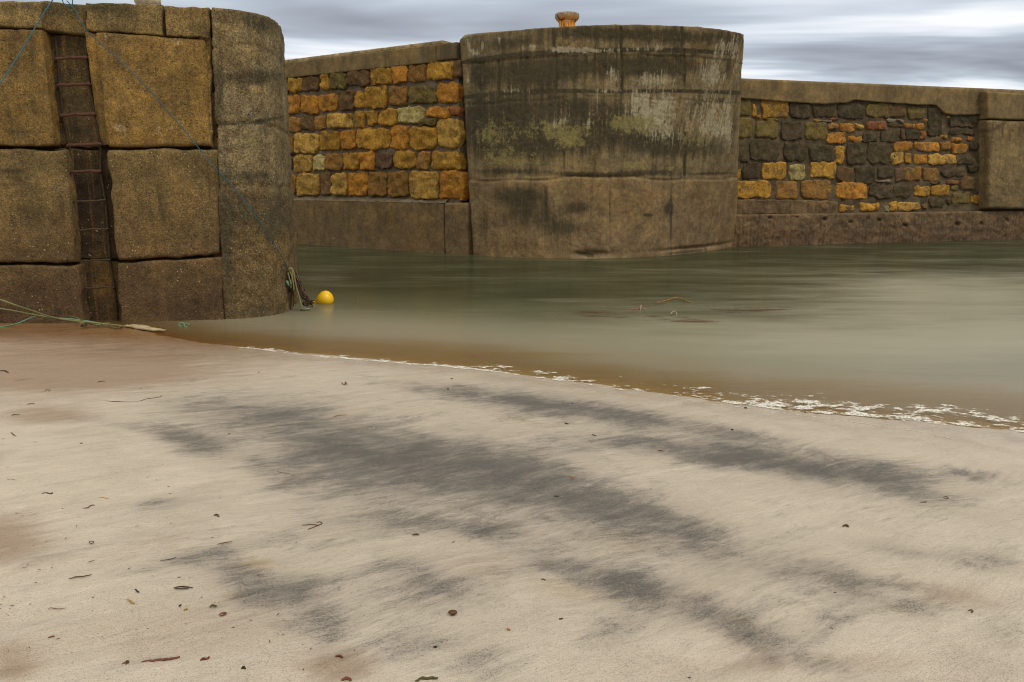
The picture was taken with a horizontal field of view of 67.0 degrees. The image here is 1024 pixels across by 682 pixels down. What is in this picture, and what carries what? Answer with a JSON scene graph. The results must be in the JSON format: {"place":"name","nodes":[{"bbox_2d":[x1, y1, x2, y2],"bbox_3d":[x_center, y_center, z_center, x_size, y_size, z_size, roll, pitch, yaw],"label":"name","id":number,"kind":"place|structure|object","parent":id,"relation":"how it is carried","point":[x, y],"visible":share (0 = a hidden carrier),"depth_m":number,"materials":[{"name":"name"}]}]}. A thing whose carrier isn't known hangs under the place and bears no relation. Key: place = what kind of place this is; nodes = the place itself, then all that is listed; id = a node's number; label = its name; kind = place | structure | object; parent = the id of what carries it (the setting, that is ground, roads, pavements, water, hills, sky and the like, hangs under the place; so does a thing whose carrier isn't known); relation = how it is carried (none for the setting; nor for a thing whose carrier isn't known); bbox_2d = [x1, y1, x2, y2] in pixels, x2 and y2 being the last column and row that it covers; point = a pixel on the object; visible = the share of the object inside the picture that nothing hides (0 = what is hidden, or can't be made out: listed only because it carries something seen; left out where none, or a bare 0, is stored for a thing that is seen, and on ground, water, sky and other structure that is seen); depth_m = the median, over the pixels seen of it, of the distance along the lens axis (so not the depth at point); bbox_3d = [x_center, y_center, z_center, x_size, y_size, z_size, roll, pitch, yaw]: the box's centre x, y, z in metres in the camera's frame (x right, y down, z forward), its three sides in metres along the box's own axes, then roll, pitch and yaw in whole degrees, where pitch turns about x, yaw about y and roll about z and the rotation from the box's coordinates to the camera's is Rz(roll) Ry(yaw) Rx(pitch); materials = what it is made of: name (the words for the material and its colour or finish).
{"place":"outdoors","nodes":[
{"label":"outdoors","id":0,"kind":"place"},
{"bbox_2d":[341,677,351,680],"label":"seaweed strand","id":1,"kind":"object","parent":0,"point":[346,678],"visible":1,"depth_m":2.30},
{"bbox_2d":[285,40,472,254],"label":"harbour wall","id":2,"kind":"structure","parent":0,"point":[378,149],"depth_m":19.10,"materials":[{"name":"stone"}]},
{"bbox_2d":[448,610,456,614],"bbox_3d":[-0.207,0.951,2.709,0.030,0.015,0.024,-5,13,-22],"label":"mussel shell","id":3,"kind":"object","parent":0,"point":[452,612],"visible":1,"depth_m":2.70},
{"bbox_2d":[0,322,1023,681],"bbox_3d":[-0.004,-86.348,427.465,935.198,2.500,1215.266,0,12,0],"label":"beach","id":4,"kind":"structure","parent":0,"point":[720,550],"depth_m":3.56,"materials":[{"name":"beige sand"}]},
{"bbox_2d":[0,315,99,326],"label":"teal rope","id":5,"kind":"object","parent":4,"relation":"on","point":[36,316],"visible":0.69,"depth_m":8.99,"materials":[{"name":"teal fabric"}]},
{"bbox_2d":[0,308,118,326],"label":"mooring rope","id":6,"kind":"object","parent":4,"relation":"on","point":[44,316],"visible":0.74,"depth_m":8.66,"materials":[{"name":"green fabric"}]},
{"bbox_2d":[0,299,130,327],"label":"mooring rope","id":7,"kind":"object","parent":4,"relation":"on","point":[61,318],"visible":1,"depth_m":8.76,"materials":[{"name":"green fabric"}]},
{"bbox_2d":[69,316,122,328],"bbox_3d":[-4.989,-0.205,9.083,0.862,0.090,0.292,4,12,20],"label":"rope tangle","id":8,"kind":"object","parent":4,"relation":"on","point":[83,325],"visible":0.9,"depth_m":9.07,"materials":[{"name":"green fabric"}]},
{"bbox_2d":[125,324,165,331],"bbox_3d":[-4.281,-0.152,9.022,0.700,0.057,0.113,7,14,32],"label":"driftwood","id":9,"kind":"object","parent":4,"relation":"on","point":[142,327],"visible":1,"depth_m":8.97,"materials":[{"name":"beige wood"}]},
{"bbox_2d":[0,1,299,325],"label":"stone pier","id":10,"kind":"structure","parent":4,"relation":"on","point":[190,239],"depth_m":9.24,"materials":[{"name":"stone"}]},
{"bbox_2d":[0,0,52,83],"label":"mooring rope","id":11,"kind":"object","parent":10,"relation":"attached to","point":[26,42],"visible":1,"depth_m":8.16,"materials":[{"name":"fabric"}]},
{"bbox_2d":[54,37,118,321],"bbox_3d":[-5.098,-1.755,9.296,0.475,3.606,0.167,-2,12,-9],"label":"ladder","id":12,"kind":"object","parent":10,"relation":"attached to","point":[57,58],"visible":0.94,"depth_m":9.15,"materials":[{"name":"metal"}]},
{"bbox_2d":[134,0,160,4],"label":"mooring bollard","id":13,"kind":"object","parent":10,"relation":"on","point":[147,2],"visible":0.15,"depth_m":9.81,"materials":[{"name":"paint"}]},
{"bbox_2d":[67,1,287,268],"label":"mooring rope","id":14,"kind":"object","parent":10,"relation":"attached to","point":[183,129],"visible":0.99,"depth_m":9.10,"materials":[{"name":"fabric"}]},
{"bbox_2d":[286,267,316,309],"bbox_3d":[-2.788,-0.701,10.306,0.400,0.588,0.206,0,12,0],"label":"seaweed bundle","id":15,"kind":"object","parent":10,"relation":"hanging from","point":[294,283],"visible":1,"depth_m":10.28,"materials":[{"name":"plant"}]},
{"bbox_2d":[141,656,179,661],"bbox_3d":[-1.087,0.986,2.393,0.111,0.010,0.014,-3,12,-15],"label":"seaweed strand","id":16,"kind":"object","parent":4,"relation":"on","point":[162,659],"visible":1,"depth_m":2.39},
{"bbox_2d":[415,676,437,681],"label":"seaweed strand","id":17,"kind":"object","parent":4,"relation":"on","point":[426,678],"visible":1,"depth_m":2.32},
{"bbox_2d":[459,24,743,258],"bbox_3d":[2.579,-4.580,20.808,7.758,5.938,8.139,0,12,0],"label":"round bastion","id":18,"kind":"object","parent":4,"relation":"on","point":[602,141],"visible":0.89,"depth_m":17.15,"materials":[{"name":"concrete"}]},
{"bbox_2d":[555,11,578,26],"bbox_3d":[1.201,-6.941,16.894,0.535,0.409,0.534,0,12,0],"label":"mooring bollard","id":19,"kind":"object","parent":18,"relation":"on","point":[567,18],"visible":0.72,"depth_m":16.71,"materials":[{"name":"metal"}]},
{"bbox_2d":[691,401,951,438],"bbox_3d":[2.183,0.553,5.641,1.821,0.019,0.105,7,14,31],"label":"foam line","id":20,"kind":"object","parent":4,"relation":"on","point":[826,418],"visible":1,"depth_m":5.65,"materials":[{"name":"white liquid"}]},
{"bbox_2d":[731,78,1023,246],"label":"harbour wall","id":21,"kind":"structure","parent":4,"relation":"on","point":[834,163],"depth_m":21.30,"materials":[{"name":"stone"}]},
{"bbox_2d":[0,0,1023,89],"label":"sky","id":22,"kind":"structure","parent":0,"point":[943,43],"materials":[{"name":"grey"}]},
{"bbox_2d":[174,239,1023,406],"bbox_3d":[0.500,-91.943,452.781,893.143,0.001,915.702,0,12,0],"label":"sea","id":23,"kind":"structure","parent":0,"point":[939,321],"depth_m":10.21,"materials":[{"name":"liquid"}]},
{"bbox_2d":[312,291,333,303],"bbox_3d":[-2.666,-0.599,10.966,0.281,0.231,0.232,-8,14,-35],"label":"mooring buoy","id":24,"kind":"object","parent":23,"relation":"on","point":[325,297],"visible":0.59,"depth_m":10.90,"materials":[{"name":"yellow plastic"}]},
{"bbox_2d":[240,347,1023,431],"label":"sea foam","id":25,"kind":"object","parent":23,"relation":"on","point":[763,404],"visible":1,"depth_m":5.93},
{"bbox_2d":[658,297,691,302],"bbox_3d":[2.320,-0.591,11.160,0.493,0.049,0.355,0,12,0],"label":"floating kelp","id":26,"kind":"object","parent":23,"relation":"on","point":[673,298],"visible":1,"depth_m":11.18}
]}

